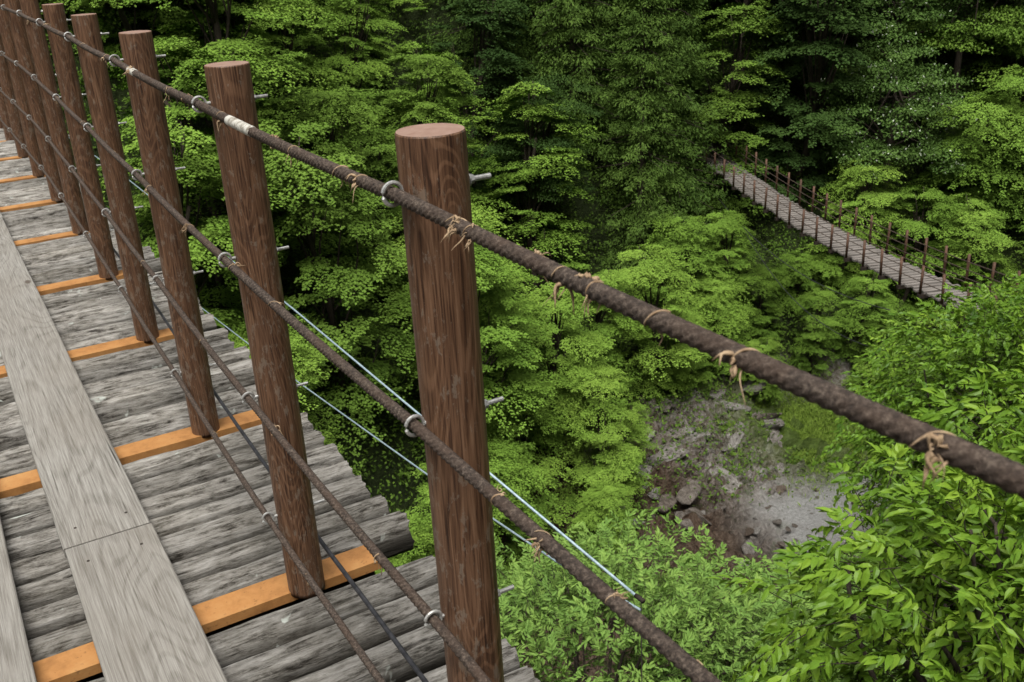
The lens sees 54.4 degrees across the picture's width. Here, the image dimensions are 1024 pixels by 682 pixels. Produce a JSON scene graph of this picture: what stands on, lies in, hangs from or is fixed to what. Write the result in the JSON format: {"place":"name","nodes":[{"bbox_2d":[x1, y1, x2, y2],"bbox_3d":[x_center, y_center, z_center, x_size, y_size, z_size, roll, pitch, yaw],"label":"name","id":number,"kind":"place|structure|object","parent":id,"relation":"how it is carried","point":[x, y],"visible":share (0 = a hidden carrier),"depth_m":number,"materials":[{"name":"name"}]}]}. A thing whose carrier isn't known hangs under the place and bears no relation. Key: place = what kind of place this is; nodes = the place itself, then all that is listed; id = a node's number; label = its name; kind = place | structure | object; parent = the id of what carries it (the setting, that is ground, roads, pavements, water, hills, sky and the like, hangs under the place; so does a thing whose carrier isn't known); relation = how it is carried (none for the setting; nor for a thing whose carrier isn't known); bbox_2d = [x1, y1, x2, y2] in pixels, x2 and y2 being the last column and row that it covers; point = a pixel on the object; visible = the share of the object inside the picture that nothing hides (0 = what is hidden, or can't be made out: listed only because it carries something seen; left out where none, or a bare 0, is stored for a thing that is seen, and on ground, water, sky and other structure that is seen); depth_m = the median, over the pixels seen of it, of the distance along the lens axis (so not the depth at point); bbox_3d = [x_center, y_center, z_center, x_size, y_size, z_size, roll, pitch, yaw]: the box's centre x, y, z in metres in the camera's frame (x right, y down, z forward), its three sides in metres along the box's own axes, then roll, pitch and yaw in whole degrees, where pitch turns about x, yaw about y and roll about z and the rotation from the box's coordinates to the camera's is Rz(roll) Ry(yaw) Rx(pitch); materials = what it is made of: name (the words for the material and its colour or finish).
{"place":"outdoors","nodes":[
{"label":"outdoors","id":0,"kind":"place"},
{"bbox_2d":[38,0,1023,681],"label":"ground","id":1,"kind":"structure","parent":0,"point":[744,514],"depth_m":44.22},
{"bbox_2d":[39,0,94,14],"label":"maple tree","id":2,"kind":"object","parent":1,"relation":"on","point":[41,3],"visible":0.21,"depth_m":31.68,"materials":[{"name":"green plant"}]},
{"bbox_2d":[50,0,198,72],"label":"maple tree","id":3,"kind":"object","parent":1,"relation":"on","point":[125,22],"visible":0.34,"depth_m":31.50,"materials":[{"name":"green plant"}]},
{"bbox_2d":[117,0,241,36],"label":"maple tree","id":4,"kind":"object","parent":1,"relation":"on","point":[159,21],"visible":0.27,"depth_m":34.84,"materials":[{"name":"green plant"}]},
{"bbox_2d":[96,122,300,347],"bbox_3d":[-9.334,-0.691,28.593,6.550,11.182,6.430,14,22,35],"label":"maple tree","id":5,"kind":"object","parent":1,"relation":"on","point":[215,230],"visible":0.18,"depth_m":26.83,"materials":[{"name":"green plant"}]},
{"bbox_2d":[80,35,325,337],"bbox_3d":[-9.349,-4.362,30.383,6.123,9.683,6.477,11,27,30],"label":"maple tree","id":6,"kind":"object","parent":1,"relation":"on","point":[183,82],"visible":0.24,"depth_m":29.05,"materials":[{"name":"green plant"}]},
{"bbox_2d":[114,0,321,186],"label":"maple tree","id":7,"kind":"object","parent":1,"relation":"on","point":[219,42],"visible":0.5,"depth_m":29.65,"materials":[{"name":"green plant"}]},
{"bbox_2d":[169,0,311,37],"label":"maple tree","id":8,"kind":"object","parent":1,"relation":"on","point":[240,15],"visible":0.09,"depth_m":37.72,"materials":[{"name":"green plant"}]},
{"bbox_2d":[157,0,330,132],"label":"maple tree","id":9,"kind":"object","parent":1,"relation":"on","point":[221,9],"visible":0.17,"depth_m":36.32,"materials":[{"name":"green plant"}]},
{"bbox_2d":[243,1,340,80],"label":"maple tree","id":10,"kind":"object","parent":1,"relation":"on","point":[302,38],"visible":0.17,"depth_m":41.36,"materials":[{"name":"green plant"}]},
{"bbox_2d":[228,312,362,475],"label":"maple tree","id":11,"kind":"object","parent":1,"relation":"on","point":[299,371],"visible":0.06,"depth_m":27.70,"materials":[{"name":"green plant"}]},
{"bbox_2d":[222,0,377,168],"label":"maple tree","id":12,"kind":"object","parent":1,"relation":"on","point":[285,39],"visible":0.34,"depth_m":36.36,"materials":[{"name":"green plant"}]},
{"bbox_2d":[209,120,415,472],"bbox_3d":[-5.767,-1.829,31.475,6.604,10.606,6.741,-8,23,-12],"label":"maple tree","id":13,"kind":"object","parent":1,"relation":"on","point":[328,283],"visible":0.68,"depth_m":30.55,"materials":[{"name":"green plant"}]},
{"bbox_2d":[266,83,383,281],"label":"maple tree","id":14,"kind":"object","parent":1,"relation":"on","point":[344,102],"visible":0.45,"depth_m":33.13,"materials":[{"name":"green plant"}]},
{"bbox_2d":[289,86,409,298],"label":"maple tree","id":15,"kind":"object","parent":1,"relation":"on","point":[371,167],"visible":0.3,"depth_m":36.94,"materials":[{"name":"green plant"}]},
{"bbox_2d":[298,0,411,147],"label":"maple tree","id":16,"kind":"object","parent":1,"relation":"on","point":[364,70],"visible":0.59,"depth_m":40.92,"materials":[{"name":"green plant"}]},
{"bbox_2d":[314,0,397,86],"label":"maple tree","id":17,"kind":"object","parent":1,"relation":"on","point":[377,37],"visible":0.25,"depth_m":45.37,"materials":[{"name":"green plant"}]},
{"bbox_2d":[372,0,433,11],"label":"maple tree","id":18,"kind":"object","parent":1,"relation":"on","point":[408,9],"visible":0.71,"depth_m":47.79,"materials":[{"name":"green plant"}]},
{"bbox_2d":[375,526,434,574],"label":"maple tree","id":19,"kind":"object","parent":1,"relation":"on","point":[396,560],"visible":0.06,"depth_m":28.65,"materials":[{"name":"green plant"}]},
{"bbox_2d":[355,50,480,230],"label":"maple tree","id":20,"kind":"object","parent":1,"relation":"on","point":[436,73],"visible":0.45,"depth_m":38.65,"materials":[{"name":"green plant"}]},
{"bbox_2d":[371,40,476,188],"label":"maple tree","id":21,"kind":"object","parent":1,"relation":"on","point":[404,48],"visible":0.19,"depth_m":41.91,"materials":[{"name":"green plant"}]},
{"bbox_2d":[365,84,531,325],"bbox_3d":[-2.651,-5.106,41.490,6.733,10.826,7.582,14,28,35],"label":"maple tree","id":22,"kind":"object","parent":1,"relation":"on","point":[406,102],"visible":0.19,"depth_m":40.04,"materials":[{"name":"green plant"}]},
{"bbox_2d":[405,463,505,583],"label":"maple tree","id":23,"kind":"object","parent":1,"relation":"on","point":[424,526],"visible":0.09,"depth_m":30.16,"materials":[{"name":"green plant"}]},
{"bbox_2d":[364,189,560,408],"bbox_3d":[-2.091,-1.435,39.006,8.101,9.061,7.412,21,31,40],"label":"maple tree","id":24,"kind":"object","parent":1,"relation":"on","point":[489,295],"visible":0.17,"depth_m":37.52,"materials":[{"name":"green plant"}]},
{"bbox_2d":[373,243,565,470],"bbox_3d":[-1.660,0.721,36.026,6.659,9.976,6.715,6,24,20],"label":"maple tree","id":25,"kind":"object","parent":1,"relation":"on","point":[489,266],"visible":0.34,"depth_m":34.74,"materials":[{"name":"green plant"}]},
{"bbox_2d":[425,0,542,198],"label":"broadleaf tree","id":26,"kind":"object","parent":1,"relation":"on","point":[483,54],"visible":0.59,"depth_m":45.60,"materials":[{"name":"green plant"}]},
{"bbox_2d":[411,0,557,79],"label":"cedar tree","id":27,"kind":"object","parent":1,"relation":"on","point":[463,35],"visible":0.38,"depth_m":48.61,"materials":[{"name":"green plant"}]},
{"bbox_2d":[422,439,560,592],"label":"maple tree","id":28,"kind":"object","parent":1,"relation":"on","point":[512,475],"visible":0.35,"depth_m":34.54,"materials":[{"name":"green plant"}]},
{"bbox_2d":[0,0,1023,681],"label":"suspension footbridge","id":29,"kind":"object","parent":1,"relation":"on","point":[184,494],"visible":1,"depth_m":2.49,"materials":[{"name":"wood"}]},
{"bbox_2d":[499,0,553,52],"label":"broadleaf tree","id":30,"kind":"object","parent":1,"relation":"on","point":[531,15],"visible":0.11,"depth_m":53.02,"materials":[{"name":"green plant"}]},
{"bbox_2d":[484,377,576,543],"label":"maple tree","id":31,"kind":"object","parent":1,"relation":"on","point":[525,451],"visible":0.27,"depth_m":37.68,"materials":[{"name":"green plant"}]},
{"bbox_2d":[42,0,1023,681],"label":"undergrowth","id":32,"kind":"object","parent":1,"relation":"on","point":[356,310],"visible":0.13,"depth_m":45.27,"materials":[{"name":"green plant"}]},
{"bbox_2d":[468,81,607,330],"bbox_3d":[0.964,-5.384,44.471,6.876,11.957,7.004,-8,12,-27],"label":"maple tree","id":33,"kind":"object","parent":1,"relation":"on","point":[526,227],"visible":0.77,"depth_m":43.24,"materials":[{"name":"green plant"}]},
{"bbox_2d":[486,70,603,217],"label":"broadleaf tree","id":34,"kind":"object","parent":1,"relation":"on","point":[512,149],"visible":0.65,"depth_m":43.49,"materials":[{"name":"green plant"}]},
{"bbox_2d":[504,282,614,461],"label":"maple tree","id":35,"kind":"object","parent":1,"relation":"on","point":[565,298],"visible":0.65,"depth_m":38.44,"materials":[{"name":"green plant"}]},
{"bbox_2d":[499,0,636,164],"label":"cedar tree","id":36,"kind":"object","parent":1,"relation":"on","point":[574,10],"visible":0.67,"depth_m":46.92,"materials":[{"name":"green plant"}]},
{"bbox_2d":[539,0,622,43],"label":"maple tree","id":37,"kind":"object","parent":1,"relation":"on","point":[597,25],"visible":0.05,"depth_m":54.00,"materials":[{"name":"green plant"}]},
{"bbox_2d":[524,0,650,109],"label":"cedar tree","id":38,"kind":"object","parent":1,"relation":"on","point":[594,25],"visible":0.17,"depth_m":51.19,"materials":[{"name":"green plant"}]},
{"bbox_2d":[581,444,599,462],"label":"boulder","id":39,"kind":"object","parent":1,"relation":"on","point":[589,454],"visible":0.22,"depth_m":42.05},
{"bbox_2d":[540,268,648,435],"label":"maple tree","id":40,"kind":"object","parent":1,"relation":"on","point":[596,326],"visible":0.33,"depth_m":41.21,"materials":[{"name":"green plant"}]},
{"bbox_2d":[545,359,654,519],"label":"maple tree","id":41,"kind":"object","parent":1,"relation":"on","point":[600,472],"visible":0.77,"depth_m":38.60,"materials":[{"name":"green plant"}]},
{"bbox_2d":[566,481,638,554],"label":"maple tree","id":42,"kind":"object","parent":1,"relation":"on","point":[592,500],"visible":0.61,"depth_m":37.10,"materials":[{"name":"green plant"}]},
{"bbox_2d":[587,402,661,490],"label":"maple tree","id":43,"kind":"object","parent":1,"relation":"on","point":[634,406],"visible":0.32,"depth_m":40.47,"materials":[{"name":"green plant"}]},
{"bbox_2d":[584,0,697,269],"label":"cedar tree","id":44,"kind":"object","parent":1,"relation":"on","point":[641,214],"visible":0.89,"depth_m":45.51,"materials":[{"name":"green plant"}]},
{"bbox_2d":[630,465,651,488],"bbox_3d":[5.844,5.742,40.971,2.342,0.456,1.384,18,40,-7],"label":"boulder","id":45,"kind":"object","parent":1,"relation":"on","point":[646,469],"visible":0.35,"depth_m":40.92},
{"bbox_2d":[588,243,714,409],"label":"maple tree","id":46,"kind":"object","parent":1,"relation":"on","point":[669,376],"visible":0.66,"depth_m":42.43,"materials":[{"name":"green plant"}]},
{"bbox_2d":[645,485,659,499],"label":"boulder","id":47,"kind":"object","parent":1,"relation":"on","point":[652,495],"visible":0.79,"depth_m":40.27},
{"bbox_2d":[597,0,733,155],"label":"cedar tree","id":48,"kind":"object","parent":1,"relation":"on","point":[676,57],"visible":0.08,"depth_m":51.14,"materials":[{"name":"green plant"}]},
{"bbox_2d":[656,494,676,513],"bbox_3d":[6.214,6.550,40.037,0.792,0.529,1.110,6,25,21],"label":"boulder","id":49,"kind":"object","parent":1,"relation":"on","point":[670,502],"visible":0.92,"depth_m":39.76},
{"bbox_2d":[645,442,688,465],"bbox_3d":[6.109,4.954,42.016,2.782,0.487,1.414,-19,20,7],"label":"boulder","id":50,"kind":"object","parent":1,"relation":"on","point":[669,451],"visible":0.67,"depth_m":41.70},
{"bbox_2d":[660,428,686,438],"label":"boulder","id":51,"kind":"object","parent":1,"relation":"on","point":[676,434],"visible":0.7,"depth_m":43.12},
{"bbox_2d":[606,0,744,245],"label":"cedar tree","id":52,"kind":"object","parent":1,"relation":"on","point":[678,62],"visible":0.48,"depth_m":47.69,"materials":[{"name":"green plant"}]},
{"bbox_2d":[674,511,693,530],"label":"boulder","id":53,"kind":"object","parent":1,"relation":"on","point":[686,523],"visible":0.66,"depth_m":38.64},
{"bbox_2d":[635,211,737,354],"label":"maple tree","id":54,"kind":"object","parent":1,"relation":"on","point":[690,241],"visible":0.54,"depth_m":46.03,"materials":[{"name":"green plant"}]},
{"bbox_2d":[676,479,701,504],"bbox_3d":[7.374,6.152,40.470,0.794,0.500,1.901,15,29,36],"label":"boulder","id":55,"kind":"object","parent":1,"relation":"on","point":[685,493],"visible":0.94,"depth_m":40.10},
{"bbox_2d":[494,508,887,681],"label":"fine leaved tree","id":56,"kind":"object","parent":1,"relation":"on","point":[670,616],"visible":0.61,"depth_m":10.10,"materials":[{"name":"green plant"}]},
{"bbox_2d":[666,311,715,392],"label":"maple tree","id":57,"kind":"object","parent":1,"relation":"on","point":[694,366],"visible":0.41,"depth_m":44.96,"materials":[{"name":"green plant"}]},
{"bbox_2d":[685,507,711,525],"bbox_3d":[7.480,6.880,39.141,0.609,0.534,1.640,-16,26,-29],"label":"boulder","id":58,"kind":"object","parent":1,"relation":"on","point":[700,514],"visible":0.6,"depth_m":38.97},
{"bbox_2d":[687,431,711,440],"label":"boulder","id":59,"kind":"object","parent":1,"relation":"on","point":[698,435],"visible":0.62,"depth_m":42.69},
{"bbox_2d":[705,462,742,492],"bbox_3d":[8.936,5.962,40.965,1.414,0.463,2.654,-29,59,-24],"label":"boulder","id":60,"kind":"object","parent":1,"relation":"on","point":[731,479],"visible":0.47,"depth_m":40.98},
{"bbox_2d":[683,272,765,374],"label":"maple tree","id":61,"kind":"object","parent":1,"relation":"on","point":[721,313],"visible":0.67,"depth_m":45.68,"materials":[{"name":"green plant"}]},
{"bbox_2d":[700,211,751,279],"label":"maple tree","id":62,"kind":"object","parent":1,"relation":"on","point":[715,221],"visible":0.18,"depth_m":49.52,"materials":[{"name":"green plant"}]},
{"bbox_2d":[653,0,799,215],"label":"maple tree","id":63,"kind":"object","parent":1,"relation":"on","point":[754,26],"visible":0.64,"depth_m":49.96,"materials":[{"name":"green plant"}]},
{"bbox_2d":[687,209,768,310],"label":"maple tree","id":64,"kind":"object","parent":1,"relation":"on","point":[721,227],"visible":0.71,"depth_m":46.47,"materials":[{"name":"green plant"}]},
{"bbox_2d":[726,431,743,453],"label":"boulder","id":65,"kind":"object","parent":1,"relation":"on","point":[734,442],"visible":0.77,"depth_m":42.90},
{"bbox_2d":[720,400,750,413],"bbox_3d":[9.988,3.018,45.684,1.799,0.583,1.384,18,-3,-6],"label":"boulder","id":66,"kind":"object","parent":1,"relation":"on","point":[739,407],"visible":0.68,"depth_m":45.16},
{"bbox_2d":[741,539,754,554],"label":"boulder","id":67,"kind":"object","parent":1,"relation":"on","point":[746,548],"visible":0.79,"depth_m":37.38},
{"bbox_2d":[742,379,765,394],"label":"boulder","id":68,"kind":"object","parent":1,"relation":"on","point":[757,388],"visible":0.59,"depth_m":45.66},
{"bbox_2d":[703,0,806,82],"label":"broadleaf tree","id":69,"kind":"object","parent":1,"relation":"on","point":[748,2],"visible":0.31,"depth_m":53.18,"materials":[{"name":"green plant"}]},
{"bbox_2d":[729,337,788,404],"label":"maple tree","id":70,"kind":"object","parent":1,"relation":"on","point":[768,387],"visible":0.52,"depth_m":45.52,"materials":[{"name":"green plant"}]},
{"bbox_2d":[752,413,781,420],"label":"boulder","id":71,"kind":"object","parent":1,"relation":"on","point":[768,416],"visible":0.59,"depth_m":45.18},
{"bbox_2d":[740,262,796,351],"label":"maple tree","id":72,"kind":"object","parent":1,"relation":"on","point":[768,290],"visible":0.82,"depth_m":47.70,"materials":[{"name":"green plant"}]},
{"bbox_2d":[762,479,775,494],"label":"boulder","id":73,"kind":"object","parent":1,"relation":"on","point":[773,490],"visible":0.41,"depth_m":40.43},
{"bbox_2d":[757,417,784,424],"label":"boulder","id":74,"kind":"object","parent":1,"relation":"on","point":[778,421],"visible":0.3,"depth_m":45.05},
{"bbox_2d":[761,424,783,428],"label":"boulder","id":75,"kind":"object","parent":1,"relation":"on","point":[774,426],"visible":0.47,"depth_m":44.16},
{"bbox_2d":[761,477,786,494],"bbox_3d":[10.671,5.976,41.219,1.198,0.588,1.574,-4,23,-2],"label":"boulder","id":76,"kind":"object","parent":1,"relation":"on","point":[781,488],"visible":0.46,"depth_m":40.69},
{"bbox_2d":[765,429,784,449],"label":"boulder","id":77,"kind":"object","parent":1,"relation":"on","point":[775,437],"visible":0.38,"depth_m":43.84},
{"bbox_2d":[659,307,894,519],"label":"grass","id":78,"kind":"structure","parent":1,"relation":"on","point":[803,417],"depth_m":45.22,"materials":[{"name":"plant"}]},
{"bbox_2d":[776,462,784,476],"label":"boulder","id":79,"kind":"object","parent":1,"relation":"on","point":[779,465],"visible":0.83,"depth_m":41.88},
{"bbox_2d":[605,539,965,681],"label":"fine leaved tree","id":80,"kind":"object","parent":1,"relation":"on","point":[663,677],"visible":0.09,"depth_m":12.18,"materials":[{"name":"green plant"}]},
{"bbox_2d":[773,250,824,312],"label":"maple tree","id":81,"kind":"object","parent":1,"relation":"on","point":[805,268],"visible":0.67,"depth_m":49.37,"materials":[{"name":"green plant"}]},
{"bbox_2d":[727,0,892,202],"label":"broadleaf tree","id":82,"kind":"object","parent":1,"relation":"on","point":[812,117],"visible":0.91,"depth_m":49.31,"materials":[{"name":"green plant"}]},
{"bbox_2d":[751,0,872,88],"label":"broadleaf tree","id":83,"kind":"object","parent":1,"relation":"on","point":[787,60],"visible":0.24,"depth_m":52.12,"materials":[{"name":"green plant"}]},
{"bbox_2d":[790,286,842,375],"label":"maple tree","id":84,"kind":"object","parent":1,"relation":"on","point":[813,346],"visible":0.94,"depth_m":47.26,"materials":[{"name":"green plant"}]},
{"bbox_2d":[812,0,878,39],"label":"broadleaf tree","id":85,"kind":"object","parent":1,"relation":"on","point":[847,17],"visible":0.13,"depth_m":54.03,"materials":[{"name":"green plant"}]},
{"bbox_2d":[682,120,1021,350],"bbox_3d":[11.969,-4.858,42.743,2.629,4.672,29.084,-6,23,-8],"label":"suspension footbridge","id":86,"kind":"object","parent":1,"relation":"on","point":[882,263],"visible":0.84,"depth_m":39.11,"materials":[{"name":"wood"}]},
{"bbox_2d":[796,155,913,293],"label":"maple tree","id":87,"kind":"object","parent":1,"relation":"on","point":[864,210],"visible":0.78,"depth_m":48.44,"materials":[{"name":"green plant"}]},
{"bbox_2d":[707,429,1023,681],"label":"evergreen tree","id":88,"kind":"object","parent":1,"relation":"on","point":[858,659],"visible":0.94,"depth_m":5.80,"materials":[{"name":"green plant"}]},
{"bbox_2d":[824,270,906,362],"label":"maple tree","id":89,"kind":"object","parent":1,"relation":"on","point":[877,298],"visible":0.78,"depth_m":47.56,"materials":[{"name":"green plant"}]},
{"bbox_2d":[841,325,903,395],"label":"maple tree","id":90,"kind":"object","parent":1,"relation":"on","point":[856,367],"visible":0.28,"depth_m":47.65,"materials":[{"name":"green plant"}]},
{"bbox_2d":[800,29,991,192],"bbox_3d":[19.322,-10.784,50.393,9.045,9.655,8.988,-4,23,-2],"label":"flowering tree","id":91,"kind":"object","parent":1,"relation":"on","point":[905,111],"visible":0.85,"depth_m":48.74,"materials":[{"name":"green plant"}]},
{"bbox_2d":[819,0,1005,53],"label":"flowering tree","id":92,"kind":"object","parent":1,"relation":"on","point":[898,16],"visible":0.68,"depth_m":50.50,"materials":[{"name":"green plant"}]},
{"bbox_2d":[856,184,972,336],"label":"maple tree","id":93,"kind":"object","parent":1,"relation":"on","point":[916,225],"visible":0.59,"depth_m":48.02,"materials":[{"name":"green plant"}]},
{"bbox_2d":[812,271,1023,560],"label":"evergreen tree","id":94,"kind":"object","parent":1,"relation":"on","point":[929,370],"visible":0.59,"depth_m":12.69,"materials":[{"name":"green plant"}]},
{"bbox_2d":[840,273,1023,500],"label":"evergreen tree","id":95,"kind":"object","parent":1,"relation":"on","point":[874,348],"visible":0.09,"depth_m":15.65,"materials":[{"name":"green plant"}]},
{"bbox_2d":[851,344,1023,681],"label":"evergreen tree","id":96,"kind":"object","parent":1,"relation":"on","point":[940,627],"visible":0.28,"depth_m":6.47,"materials":[{"name":"green plant"}]},
{"bbox_2d":[877,0,1023,103],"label":"broadleaf tree","id":97,"kind":"object","parent":1,"relation":"on","point":[1015,35],"visible":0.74,"depth_m":50.03,"materials":[{"name":"green plant"}]},
{"bbox_2d":[905,89,1023,242],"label":"maple tree","id":98,"kind":"object","parent":1,"relation":"on","point":[999,126],"visible":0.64,"depth_m":48.12,"materials":[{"name":"green plant"}]},
{"bbox_2d":[923,192,1022,337],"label":"maple tree","id":99,"kind":"object","parent":1,"relation":"on","point":[964,244],"visible":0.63,"depth_m":47.12,"materials":[{"name":"green plant"}]},
{"bbox_2d":[927,0,1022,50],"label":"maple tree","id":100,"kind":"object","parent":1,"relation":"on","point":[987,3],"visible":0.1,"depth_m":52.40,"materials":[{"name":"green plant"}]},
{"bbox_2d":[953,64,1023,231],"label":"maple tree","id":101,"kind":"object","parent":1,"relation":"on","point":[1006,186],"visible":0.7,"depth_m":47.78,"materials":[{"name":"green plant"}]},
{"bbox_2d":[956,288,1023,450],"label":"evergreen tree","id":102,"kind":"object","parent":1,"relation":"on","point":[998,351],"visible":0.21,"depth_m":12.73,"materials":[{"name":"green plant"}]},
{"bbox_2d":[962,0,1023,118],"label":"broadleaf tree","id":103,"kind":"object","parent":1,"relation":"on","point":[1010,46],"visible":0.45,"depth_m":51.92,"materials":[{"name":"green plant"}]},
{"bbox_2d":[997,241,1023,311],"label":"broadleaf tree","id":104,"kind":"object","parent":1,"relation":"on","point":[1012,281],"visible":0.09,"depth_m":47.80,"materials":[{"name":"green plant"}]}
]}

